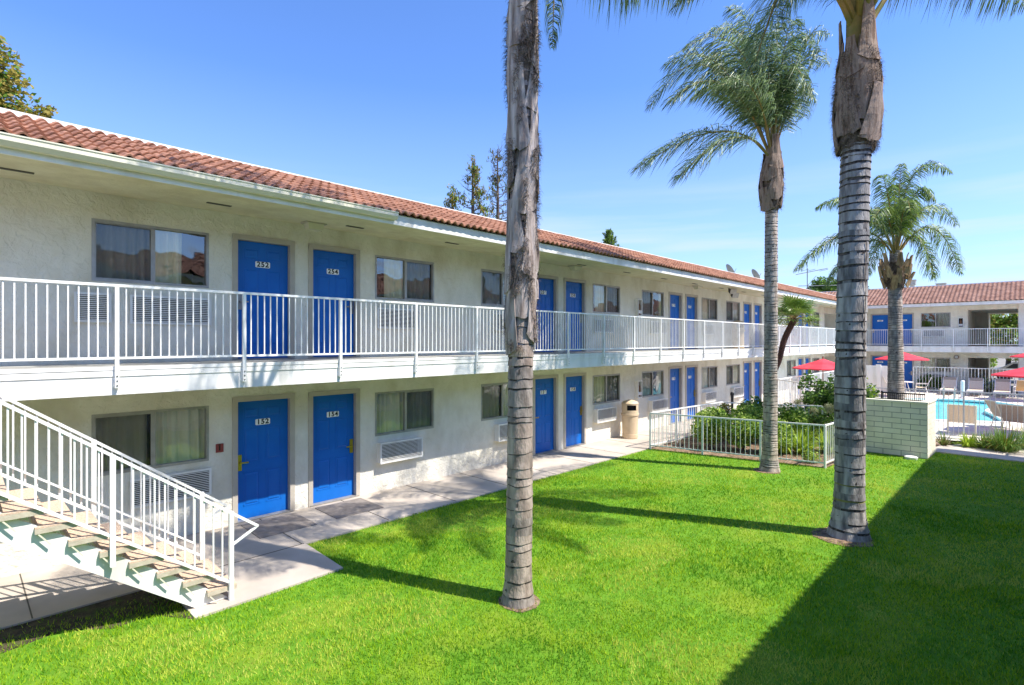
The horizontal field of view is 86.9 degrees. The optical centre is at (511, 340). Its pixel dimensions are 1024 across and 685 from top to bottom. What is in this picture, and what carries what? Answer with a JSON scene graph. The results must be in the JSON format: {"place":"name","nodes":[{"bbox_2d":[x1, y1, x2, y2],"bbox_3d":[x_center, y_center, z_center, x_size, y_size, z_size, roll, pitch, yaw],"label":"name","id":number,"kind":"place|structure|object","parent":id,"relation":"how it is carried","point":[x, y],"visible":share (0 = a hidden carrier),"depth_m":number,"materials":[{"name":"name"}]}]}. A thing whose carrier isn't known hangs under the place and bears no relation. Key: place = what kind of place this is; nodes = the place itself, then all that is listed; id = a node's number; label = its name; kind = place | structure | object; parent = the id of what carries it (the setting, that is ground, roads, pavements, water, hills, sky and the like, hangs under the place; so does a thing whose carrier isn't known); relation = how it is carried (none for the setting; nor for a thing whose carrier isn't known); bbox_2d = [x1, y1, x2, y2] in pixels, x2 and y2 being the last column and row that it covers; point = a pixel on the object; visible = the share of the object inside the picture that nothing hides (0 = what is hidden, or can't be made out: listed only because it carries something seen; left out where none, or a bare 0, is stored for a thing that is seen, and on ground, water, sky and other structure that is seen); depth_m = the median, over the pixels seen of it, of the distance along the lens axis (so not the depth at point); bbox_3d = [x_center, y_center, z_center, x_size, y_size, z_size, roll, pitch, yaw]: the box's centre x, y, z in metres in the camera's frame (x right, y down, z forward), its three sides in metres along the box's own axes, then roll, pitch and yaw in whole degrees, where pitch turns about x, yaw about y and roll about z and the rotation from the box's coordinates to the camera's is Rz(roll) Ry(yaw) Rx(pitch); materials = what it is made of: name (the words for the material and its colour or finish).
{"place":"outdoors","nodes":[
{"label":"outdoors","id":0,"kind":"place"},
{"bbox_2d":[0,411,734,629],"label":"sidewalk","id":1,"kind":"structure","parent":0,"point":[56,589],"depth_m":8.06,"materials":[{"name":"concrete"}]},
{"bbox_2d":[0,394,258,607],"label":"staircase","id":2,"kind":"structure","parent":1,"relation":"on","point":[59,531],"depth_m":5.87,"materials":[{"name":"white metal"}]},
{"bbox_2d":[241,513,316,538],"bbox_3d":[-3.897,3.079,9.038,0.860,0.012,0.930,0,0,44],"label":"doormat","id":3,"kind":"object","parent":1,"relation":"on","point":[279,525],"visible":0.93,"depth_m":8.99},
{"bbox_2d":[315,498,383,518],"bbox_3d":[-2.999,3.079,9.964,0.860,0.012,0.930,0,0,44],"label":"doormat","id":4,"kind":"object","parent":1,"relation":"on","point":[343,509],"visible":1,"depth_m":9.90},
{"bbox_2d":[621,400,638,438],"bbox_3d":[3.746,2.475,17.150,0.550,1.220,0.550,0,0,44],"label":"litter bin","id":5,"kind":"object","parent":1,"relation":"on","point":[630,414],"visible":1,"depth_m":16.95,"materials":[{"name":"beige plastic"}]},
{"bbox_2d":[0,449,1023,684],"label":"lawn","id":6,"kind":"structure","parent":0,"point":[606,596],"depth_m":6.42,"materials":[{"name":"green plant"}]},
{"bbox_2d":[0,590,193,652],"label":"bare soil","id":7,"kind":"structure","parent":6,"relation":"on","point":[142,597],"depth_m":6.08,"materials":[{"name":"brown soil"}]},
{"bbox_2d":[500,0,692,608],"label":"palm tree","id":8,"kind":"object","parent":6,"relation":"on","point":[521,279],"visible":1,"depth_m":6.30,"materials":[{"name":"grey plant"}]},
{"bbox_2d":[498,468,873,612],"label":"bare soil rings","id":9,"kind":"object","parent":6,"relation":"on","point":[821,534],"visible":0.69,"depth_m":8.31,"materials":[{"name":"brown soil"}]},
{"bbox_2d":[627,3,832,472],"bbox_3d":[5.379,-2.322,13.042,3.403,10.964,5.671,0,0,44],"label":"palm tree","id":10,"kind":"object","parent":6,"relation":"on","point":[766,96],"visible":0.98,"depth_m":12.57,"materials":[{"name":"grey plant"}]},
{"bbox_2d":[669,0,1023,541],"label":"palm tree","id":11,"kind":"object","parent":6,"relation":"on","point":[857,111],"visible":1,"depth_m":8.36,"materials":[{"name":"grey plant"}]},
{"bbox_2d":[793,160,965,399],"bbox_3d":[10.626,-1.001,15.425,3.412,8.321,5.252,0,0,44],"label":"palm tree","id":12,"kind":"object","parent":6,"relation":"on","point":[898,219],"visible":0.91,"depth_m":15.14,"materials":[{"name":"green plant"}]},
{"bbox_2d":[866,397,936,458],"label":"block wall","id":13,"kind":"structure","parent":6,"relation":"on","point":[900,427],"depth_m":14.64,"materials":[{"name":"brick"}]},
{"bbox_2d":[881,391,924,400],"bbox_3d":[10.775,1.560,14.903,1.000,0.300,0.040,0,0,44],"label":"grille","id":14,"kind":"object","parent":13,"relation":"on","point":[894,393],"visible":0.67,"depth_m":14.87,"materials":[{"name":"metal"}]},
{"bbox_2d":[0,0,1023,341],"label":"sky","id":15,"kind":"structure","parent":0,"point":[389,97],"materials":[{"name":"blue"}]},
{"bbox_2d":[651,433,949,467],"bbox_3d":[9.027,3.111,16.390,6.060,0.098,8.300,0,0,44],"label":"planting bed","id":16,"kind":"object","parent":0,"point":[723,445],"visible":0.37,"depth_m":15.25,"materials":[{"name":"soil"}]},
{"bbox_2d":[690,410,729,448],"bbox_3d":[5.716,2.553,15.596,1.171,1.120,1.133,0,0,44],"label":"shrub","id":17,"kind":"object","parent":16,"relation":"on","point":[706,431],"visible":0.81,"depth_m":15.43,"materials":[{"name":"green plant"}]},
{"bbox_2d":[698,406,728,439],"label":"shrub","id":18,"kind":"object","parent":16,"relation":"on","point":[713,410],"visible":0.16,"depth_m":16.66,"materials":[{"name":"green plant"}]},
{"bbox_2d":[721,411,761,451],"bbox_3d":[6.449,2.544,15.195,1.149,1.142,1.214,0,0,44],"label":"shrub","id":19,"kind":"object","parent":16,"relation":"on","point":[746,416],"visible":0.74,"depth_m":15.02,"materials":[{"name":"green plant"}]},
{"bbox_2d":[649,401,833,467],"bbox_3d":[7.038,2.606,15.447,4.531,1.108,4.271,0,0,44],"label":"planter fence","id":20,"kind":"object","parent":16,"relation":"on","point":[702,417],"visible":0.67,"depth_m":14.66,"materials":[{"name":"metal"}]},
{"bbox_2d":[729,404,762,441],"bbox_3d":[7.261,2.521,16.531,1.253,1.187,1.414,0,0,44],"label":"shrub","id":21,"kind":"object","parent":16,"relation":"on","point":[754,411],"visible":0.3,"depth_m":16.33,"materials":[{"name":"green plant"}]},
{"bbox_2d":[736,395,762,418],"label":"shrub","id":22,"kind":"object","parent":16,"relation":"on","point":[755,403],"visible":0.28,"depth_m":17.51,"materials":[{"name":"green plant"}]},
{"bbox_2d":[753,418,793,450],"bbox_3d":[7.153,2.587,14.780,1.042,1.053,1.130,0,0,44],"label":"shrub","id":23,"kind":"object","parent":16,"relation":"on","point":[781,431],"visible":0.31,"depth_m":14.59,"materials":[{"name":"green plant"}]},
{"bbox_2d":[777,402,809,433],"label":"shrub","id":24,"kind":"object","parent":16,"relation":"on","point":[791,414],"visible":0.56,"depth_m":16.09,"materials":[{"name":"green plant"}]},
{"bbox_2d":[781,418,820,442],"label":"strap leaved plant","id":25,"kind":"object","parent":16,"relation":"on","point":[806,431],"visible":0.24,"depth_m":15.71,"materials":[{"name":"green plant"}]},
{"bbox_2d":[781,428,827,453],"bbox_3d":[7.982,2.671,14.842,1.384,0.831,1.497,0,0,44],"label":"strap leaved plant","id":26,"kind":"object","parent":16,"relation":"on","point":[805,443],"visible":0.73,"depth_m":14.67,"materials":[{"name":"green plant"}]},
{"bbox_2d":[801,449,821,463],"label":"shrub","id":27,"kind":"object","parent":16,"relation":"on","point":[810,456],"visible":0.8,"depth_m":13.66,"materials":[{"name":"green plant"}]},
{"bbox_2d":[797,369,834,419],"bbox_3d":[10.547,2.037,18.499,1.518,2.150,1.568,0,0,44],"label":"shrub","id":28,"kind":"object","parent":16,"relation":"on","point":[818,396],"visible":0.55,"depth_m":18.36,"materials":[{"name":"green plant"}]},
{"bbox_2d":[798,404,834,437],"bbox_3d":[9.785,2.570,17.272,1.451,1.092,1.804,0,0,44],"label":"shrub","id":29,"kind":"object","parent":16,"relation":"on","point":[823,419],"visible":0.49,"depth_m":16.93,"materials":[{"name":"green plant"}]},
{"bbox_2d":[814,430,834,452],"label":"strap leaved plant","id":30,"kind":"object","parent":16,"relation":"on","point":[822,444],"visible":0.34,"depth_m":14.90,"materials":[{"name":"green plant"}]},
{"bbox_2d":[827,377,879,419],"bbox_3d":[11.032,2.079,17.444,1.584,2.069,1.762,0,0,44],"label":"shrub","id":31,"kind":"object","parent":16,"relation":"on","point":[869,394],"visible":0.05,"depth_m":17.20,"materials":[{"name":"green plant"}]},
{"bbox_2d":[742,387,1016,409],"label":"walkway","id":32,"kind":"structure","parent":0,"point":[904,388],"depth_m":31.47,"materials":[{"name":"concrete"}]},
{"bbox_2d":[0,107,867,577],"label":"motel wing","id":33,"kind":"structure","parent":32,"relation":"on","point":[176,313],"depth_m":9.55,"materials":[{"name":"white paint"}]},
{"bbox_2d":[91,406,208,476],"bbox_3d":[-5.533,1.505,8.319,0.180,0.970,1.524,0,0,44],"label":"window","id":34,"kind":"structure","parent":33,"relation":"in","point":[179,436],"depth_m":8.36,"materials":[{"name":"glass"}]},
{"bbox_2d":[91,218,208,287],"bbox_3d":[-5.534,-1.305,8.319,0.180,0.970,1.524,0,0,44],"label":"window","id":35,"kind":"structure","parent":33,"relation":"in","point":[122,252],"depth_m":8.21,"materials":[{"name":"glass"}]},
{"bbox_2d":[232,393,294,523],"bbox_3d":[-4.359,2.015,9.478,0.155,2.130,1.060,0,0,44],"label":"door","id":36,"kind":"structure","parent":33,"relation":"in","point":[263,426],"depth_m":9.50,"materials":[{"name":"blue paint"}]},
{"bbox_2d":[232,233,294,359],"bbox_3d":[-4.359,-0.740,9.478,0.155,2.130,1.060,0,0,44],"label":"door","id":37,"kind":"structure","parent":33,"relation":"in","point":[259,264],"depth_m":9.50,"materials":[{"name":"blue paint"}]},
{"bbox_2d":[301,220,326,231],"bbox_3d":[-3.543,-2.053,9.662,0.240,0.145,0.380,0,0,44],"label":"ceiling light","id":38,"kind":"object","parent":33,"relation":"attached to","point":[313,226],"visible":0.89,"depth_m":9.59,"materials":[{"name":"paint"}]},
{"bbox_2d":[308,388,359,506],"bbox_3d":[-3.440,2.015,10.426,0.155,2.130,1.060,0,0,44],"label":"door","id":39,"kind":"structure","parent":33,"relation":"in","point":[333,415],"depth_m":10.46,"materials":[{"name":"blue paint"}]},
{"bbox_2d":[308,243,359,357],"bbox_3d":[-3.440,-0.740,10.426,0.155,2.130,1.060,0,0,44],"label":"door","id":40,"kind":"structure","parent":33,"relation":"in","point":[332,271],"depth_m":10.45,"materials":[{"name":"blue paint"}]},
{"bbox_2d":[375,388,433,435],"bbox_3d":[-2.331,1.505,11.622,0.180,0.970,1.504,0,0,44],"label":"window","id":41,"kind":"structure","parent":33,"relation":"in","point":[402,411],"depth_m":11.59,"materials":[{"name":"glass"}]},
{"bbox_2d":[375,255,433,301],"bbox_3d":[-2.332,-1.305,11.622,0.181,0.970,1.504,0,0,44],"label":"window","id":42,"kind":"structure","parent":33,"relation":"in","point":[404,279],"depth_m":11.61,"materials":[{"name":"glass"}]},
{"bbox_2d":[481,269,505,306],"bbox_3d":[-0.285,-1.305,13.732,0.181,0.970,1.524,0,0,44],"label":"window","id":43,"kind":"structure","parent":33,"relation":"in","point":[492,290],"depth_m":13.53,"materials":[{"name":"glass"}]},
{"bbox_2d":[481,382,507,420],"bbox_3d":[-0.284,1.505,13.732,0.180,0.970,1.524,0,0,44],"label":"window","id":44,"kind":"structure","parent":33,"relation":"in","point":[489,392],"depth_m":13.59,"materials":[{"name":"glass"}]},
{"bbox_2d":[533,375,557,455],"bbox_3d":[0.890,2.015,14.891,0.155,2.130,1.060,0,0,44],"label":"door","id":45,"kind":"structure","parent":33,"relation":"in","point":[545,387],"depth_m":14.97,"materials":[{"name":"blue paint"}]},
{"bbox_2d":[533,274,557,352],"bbox_3d":[0.890,-0.740,14.891,0.155,2.130,1.060,0,0,44],"label":"door","id":46,"kind":"structure","parent":33,"relation":"in","point":[548,296],"depth_m":15.03,"materials":[{"name":"blue paint"}]},
{"bbox_2d":[564,373,585,448],"bbox_3d":[1.809,2.015,15.839,0.155,2.130,1.060,0,0,44],"label":"door","id":47,"kind":"structure","parent":33,"relation":"in","point":[574,383],"depth_m":15.92,"materials":[{"name":"blue paint"}]},
{"bbox_2d":[564,278,585,351],"bbox_3d":[1.809,-0.740,15.839,0.155,2.130,1.060,0,0,44],"label":"door","id":48,"kind":"structure","parent":33,"relation":"in","point":[574,289],"depth_m":15.92,"materials":[{"name":"blue paint"}]},
{"bbox_2d":[593,373,619,404],"bbox_3d":[2.918,1.505,17.035,0.181,0.970,1.504,0,0,44],"label":"window","id":49,"kind":"structure","parent":33,"relation":"in","point":[606,388],"depth_m":17.04,"materials":[{"name":"glass"}]},
{"bbox_2d":[593,283,619,313],"bbox_3d":[2.918,-1.305,17.034,0.180,0.970,1.504,0,0,44],"label":"window","id":50,"kind":"structure","parent":33,"relation":"in","point":[604,296],"depth_m":17.07,"materials":[{"name":"glass"}]},
{"bbox_2d":[635,380,641,397],"bbox_3d":[4.275,1.630,18.226,0.118,0.580,0.260,0,0,44],"label":"extinguisher cabinet","id":51,"kind":"object","parent":33,"relation":"attached to","point":[638,388],"visible":1,"depth_m":18.16,"materials":[{"name":"white metal"}]},
{"bbox_2d":[635,299,641,315],"bbox_3d":[4.275,-1.120,18.226,0.118,0.580,0.260,0,0,44],"label":"extinguisher cabinet","id":52,"kind":"object","parent":33,"relation":"attached to","point":[638,307],"visible":0.94,"depth_m":18.16,"materials":[{"name":"white paint"}]},
{"bbox_2d":[642,370,663,397],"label":"window","id":53,"kind":"structure","parent":33,"relation":"in","point":[647,376],"depth_m":19.09,"materials":[{"name":"glass"}]},
{"bbox_2d":[642,290,663,316],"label":"window","id":54,"kind":"structure","parent":33,"relation":"in","point":[645,293],"depth_m":19.03,"materials":[{"name":"glass"}]},
{"bbox_2d":[669,366,682,424],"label":"door","id":55,"kind":"structure","parent":33,"relation":"in","point":[675,372],"depth_m":20.38,"materials":[{"name":"blue paint"}]},
{"bbox_2d":[669,292,682,349],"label":"door","id":56,"kind":"structure","parent":33,"relation":"in","point":[675,299],"depth_m":20.38,"materials":[{"name":"blue paint"}]},
{"bbox_2d":[685,365,697,420],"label":"door","id":57,"kind":"structure","parent":33,"relation":"in","point":[691,371],"depth_m":21.32,"materials":[{"name":"blue paint"}]},
{"bbox_2d":[685,294,697,348],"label":"door","id":58,"kind":"structure","parent":33,"relation":"in","point":[691,301],"depth_m":21.32,"materials":[{"name":"blue paint"}]},
{"bbox_2d":[702,366,717,388],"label":"window","id":59,"kind":"structure","parent":33,"relation":"in","point":[709,374],"depth_m":22.50,"materials":[{"name":"glass"}]},
{"bbox_2d":[702,297,717,320],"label":"window","id":60,"kind":"structure","parent":33,"relation":"in","point":[709,306],"depth_m":22.46,"materials":[{"name":"glass"}]},
{"bbox_2d":[726,364,739,385],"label":"window","id":61,"kind":"structure","parent":33,"relation":"in","point":[731,370],"depth_m":24.15,"materials":[{"name":"glass"}]},
{"bbox_2d":[726,301,739,320],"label":"window","id":62,"kind":"structure","parent":33,"relation":"in","point":[731,306],"depth_m":24.11,"materials":[{"name":"glass"}]},
{"bbox_2d":[743,361,751,400],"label":"door","id":63,"kind":"structure","parent":33,"relation":"in","point":[747,365],"depth_m":25.45,"materials":[{"name":"blue paint"}]},
{"bbox_2d":[743,302,751,347],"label":"door","id":64,"kind":"structure","parent":33,"relation":"in","point":[747,306],"depth_m":25.45,"materials":[{"name":"blue paint"}]},
{"bbox_2d":[754,360,761,402],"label":"door","id":65,"kind":"structure","parent":33,"relation":"in","point":[758,363],"depth_m":26.39,"materials":[{"name":"blue paint"}]},
{"bbox_2d":[754,303,761,347],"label":"door","id":66,"kind":"structure","parent":33,"relation":"in","point":[757,307],"depth_m":26.33,"materials":[{"name":"blue paint"}]},
{"bbox_2d":[787,360,795,376],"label":"window","id":67,"kind":"structure","parent":33,"relation":"in","point":[790,371],"depth_m":29.91,"materials":[{"name":"glass"}]},
{"bbox_2d":[822,280,1023,393],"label":"motel wing","id":68,"kind":"structure","parent":32,"relation":"on","point":[935,334],"depth_m":33.80,"materials":[{"name":"white paint"}]},
{"bbox_2d":[871,355,887,365],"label":"door","id":69,"kind":"structure","parent":68,"relation":"in","point":[873,362],"depth_m":36.12,"materials":[{"name":"blue paint"}]},
{"bbox_2d":[871,313,887,345],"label":"door","id":70,"kind":"structure","parent":68,"relation":"in","point":[879,322],"depth_m":36.09,"materials":[{"name":"blue paint"}]},
{"bbox_2d":[903,313,913,345],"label":"door","id":71,"kind":"structure","parent":68,"relation":"in","point":[908,318],"depth_m":34.98,"materials":[{"name":"blue paint"}]},
{"bbox_2d":[904,361,913,388],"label":"door","id":72,"kind":"structure","parent":68,"relation":"in","point":[908,365],"depth_m":34.98,"materials":[{"name":"blue paint"}]},
{"bbox_2d":[921,357,950,371],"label":"window","id":73,"kind":"structure","parent":68,"relation":"in","point":[927,366],"depth_m":33.98,"materials":[{"name":"glass"}]},
{"bbox_2d":[921,312,950,326],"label":"window","id":74,"kind":"structure","parent":68,"relation":"in","point":[943,319],"depth_m":33.79,"materials":[{"name":"glass"}]},
{"bbox_2d":[917,373,939,389],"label":"shrub","id":75,"kind":"object","parent":32,"relation":"on","point":[932,384],"visible":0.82,"depth_m":32.98,"materials":[{"name":"green plant"}]},
{"bbox_2d":[798,390,1022,443],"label":"pool deck","id":76,"kind":"structure","parent":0,"point":[969,428],"depth_m":19.88,"materials":[{"name":"paint"}]},
{"bbox_2d":[777,294,822,370],"bbox_3d":[11.500,0.599,22.101,2.441,5.187,2.280,0,0,44],"label":"fan palm","id":77,"kind":"object","parent":76,"relation":"on","point":[795,308],"visible":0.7,"depth_m":21.88,"materials":[{"name":"green plant"}]},
{"bbox_2d":[779,371,832,412],"bbox_3d":[16.505,2.376,28.152,0.045,1.568,15.645,0,0,44],"label":"pool fence","id":78,"kind":"object","parent":76,"relation":"on","point":[797,377],"visible":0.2,"depth_m":24.01,"materials":[{"name":"metal"}]},
{"bbox_2d":[792,356,834,380],"bbox_3d":[13.811,1.880,23.995,2.274,2.400,2.274,0,0,-35],"label":"parasol","id":79,"kind":"object","parent":76,"relation":"on","point":[822,364],"visible":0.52,"depth_m":23.59,"materials":[{"name":"red fabric"}]},
{"bbox_2d":[866,364,887,392],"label":"screen wall","id":80,"kind":"structure","parent":76,"relation":"on","point":[877,373],"depth_m":32.13,"materials":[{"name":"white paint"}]},
{"bbox_2d":[777,379,1023,441],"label":"pool fence","id":81,"kind":"object","parent":76,"relation":"on","point":[795,391],"visible":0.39,"depth_m":17.15,"materials":[{"name":"metal"}]},
{"bbox_2d":[875,352,928,360],"bbox_3d":[21.639,1.780,29.999,2.370,2.600,2.370,0,0,44],"label":"parasol","id":82,"kind":"object","parent":76,"relation":"on","point":[909,357],"visible":0.38,"depth_m":29.20,"materials":[{"name":"red fabric"}]},
{"bbox_2d":[940,377,957,394],"bbox_3d":[25.204,2.598,31.191,0.670,0.964,1.725,0,0,44],"label":"sun lounger","id":83,"kind":"object","parent":76,"relation":"on","point":[949,383],"visible":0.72,"depth_m":31.51,"materials":[{"name":"white plastic"}]},
{"bbox_2d":[947,404,976,435],"bbox_3d":[14.901,2.585,17.908,0.752,0.997,0.830,0,0,39],"label":"patio chair","id":84,"kind":"object","parent":76,"relation":"on","point":[970,417],"visible":0.86,"depth_m":17.69,"materials":[{"name":"fabric"}]},
{"bbox_2d":[907,398,1022,422],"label":"pool coping","id":85,"kind":"object","parent":76,"relation":"on","point":[988,411],"visible":0.3,"depth_m":26.20,"materials":[{"name":"white concrete"}]},
{"bbox_2d":[913,366,1022,395],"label":"pool fence","id":86,"kind":"object","parent":76,"relation":"on","point":[954,376],"visible":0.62,"depth_m":31.88,"materials":[{"name":"metal"}]},
{"bbox_2d":[966,378,983,396],"bbox_3d":[26.044,2.598,30.376,0.670,0.964,1.725,0,0,44],"label":"sun lounger","id":87,"kind":"object","parent":76,"relation":"on","point":[974,384],"visible":0.97,"depth_m":30.68,"materials":[{"name":"white plastic"}]},
{"bbox_2d":[993,379,1010,397],"bbox_3d":[26.848,2.598,29.596,0.670,0.964,1.725,0,0,44],"label":"sun lounger","id":88,"kind":"object","parent":76,"relation":"on","point":[1003,384],"visible":0.94,"depth_m":29.90,"materials":[{"name":"white plastic"}]},
{"bbox_2d":[985,399,1021,428],"bbox_3d":[17.444,2.600,19.217,0.830,0.967,0.632,0,0,14],"label":"patio chair","id":89,"kind":"object","parent":76,"relation":"on","point":[990,404],"visible":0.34,"depth_m":19.34,"materials":[{"name":"paint"}]},
{"bbox_2d":[991,367,1023,377],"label":"parasol","id":90,"kind":"object","parent":76,"relation":"on","point":[1017,373],"visible":1,"depth_m":17.69,"materials":[{"name":"red fabric"}]},
{"bbox_2d":[997,404,1022,430],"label":"patio chair","id":91,"kind":"object","parent":76,"relation":"on","point":[1011,413],"visible":0.86,"depth_m":17.95,"materials":[{"name":"fabric"}]},
{"bbox_2d":[935,401,998,420],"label":"pool water","id":92,"kind":"structure","parent":0,"point":[988,418],"depth_m":24.80,"materials":[{"name":"teal liquid"}]},
{"bbox_2d":[955,432,984,447],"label":"strap leaved plant","id":93,"kind":"object","parent":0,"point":[966,440],"visible":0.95,"depth_m":15.66,"materials":[{"name":"green plant"}]},
{"bbox_2d":[929,444,1023,461],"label":"path","id":94,"kind":"structure","parent":0,"point":[980,452],"depth_m":14.90,"materials":[{"name":"concrete"}]},
{"bbox_2d":[936,430,956,445],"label":"strap leaved plant","id":95,"kind":"object","parent":94,"relation":"on","point":[943,441],"visible":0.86,"depth_m":15.91,"materials":[{"name":"green plant"}]},
{"bbox_2d":[959,430,996,451],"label":"strap leaved plant","id":96,"kind":"object","parent":94,"relation":"on","point":[983,446],"visible":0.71,"depth_m":15.50,"materials":[{"name":"green plant"}]},
{"bbox_2d":[973,422,1023,452],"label":"strap leaved plant","id":97,"kind":"object","parent":94,"relation":"on","point":[1007,444],"visible":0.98,"depth_m":14.97,"materials":[{"name":"green plant"}]},
{"bbox_2d":[948,358,1017,444],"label":"ground","id":98,"kind":"structure","parent":0,"point":[1001,362],"depth_m":68.27,"materials":[{"name":"grey concrete"}]},
{"bbox_2d":[0,35,58,118],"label":"broadleaf tree","id":99,"kind":"object","parent":98,"relation":"on","point":[8,89],"visible":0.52,"depth_m":15.99,"materials":[{"name":"green plant"}]},
{"bbox_2d":[443,184,461,210],"bbox_3d":[-3.243,-2.669,29.137,1.889,11.561,1.777,0,0,-7],"label":"conifer","id":100,"kind":"object","parent":98,"relation":"on","point":[453,199],"visible":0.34,"depth_m":28.95,"materials":[{"name":"green plant"}]},
{"bbox_2d":[455,154,492,217],"bbox_3d":[-2.037,-3.584,29.552,2.956,13.391,2.576,0,0,44],"label":"conifer","id":101,"kind":"object","parent":98,"relation":"on","point":[478,194],"visible":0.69,"depth_m":29.20,"materials":[{"name":"green plant"}]},
{"bbox_2d":[486,145,506,220],"bbox_3d":[-0.713,-4.099,30.790,2.468,14.420,3.166,0,0,6],"label":"conifer","id":102,"kind":"object","parent":98,"relation":"on","point":[497,180],"visible":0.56,"depth_m":30.71,"materials":[{"name":"green plant"}]},
{"bbox_2d":[601,228,619,246],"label":"conifer","id":103,"kind":"object","parent":98,"relation":"on","point":[608,234],"visible":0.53,"depth_m":78.91,"materials":[{"name":"green plant"}]},
{"bbox_2d":[806,276,868,291],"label":"broadleaf tree","id":104,"kind":"object","parent":98,"relation":"on","point":[818,281],"visible":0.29,"depth_m":59.42,"materials":[{"name":"green plant"}]},
{"bbox_2d":[990,313,1017,378],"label":"broadleaf tree","id":105,"kind":"object","parent":98,"relation":"on","point":[1007,321],"visible":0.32,"depth_m":43.40,"materials":[{"name":"green plant"}]},
{"bbox_2d":[991,362,1017,378],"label":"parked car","id":106,"kind":"object","parent":98,"relation":"on","point":[1013,365],"visible":0.3,"depth_m":42.25,"materials":[{"name":"metal"}]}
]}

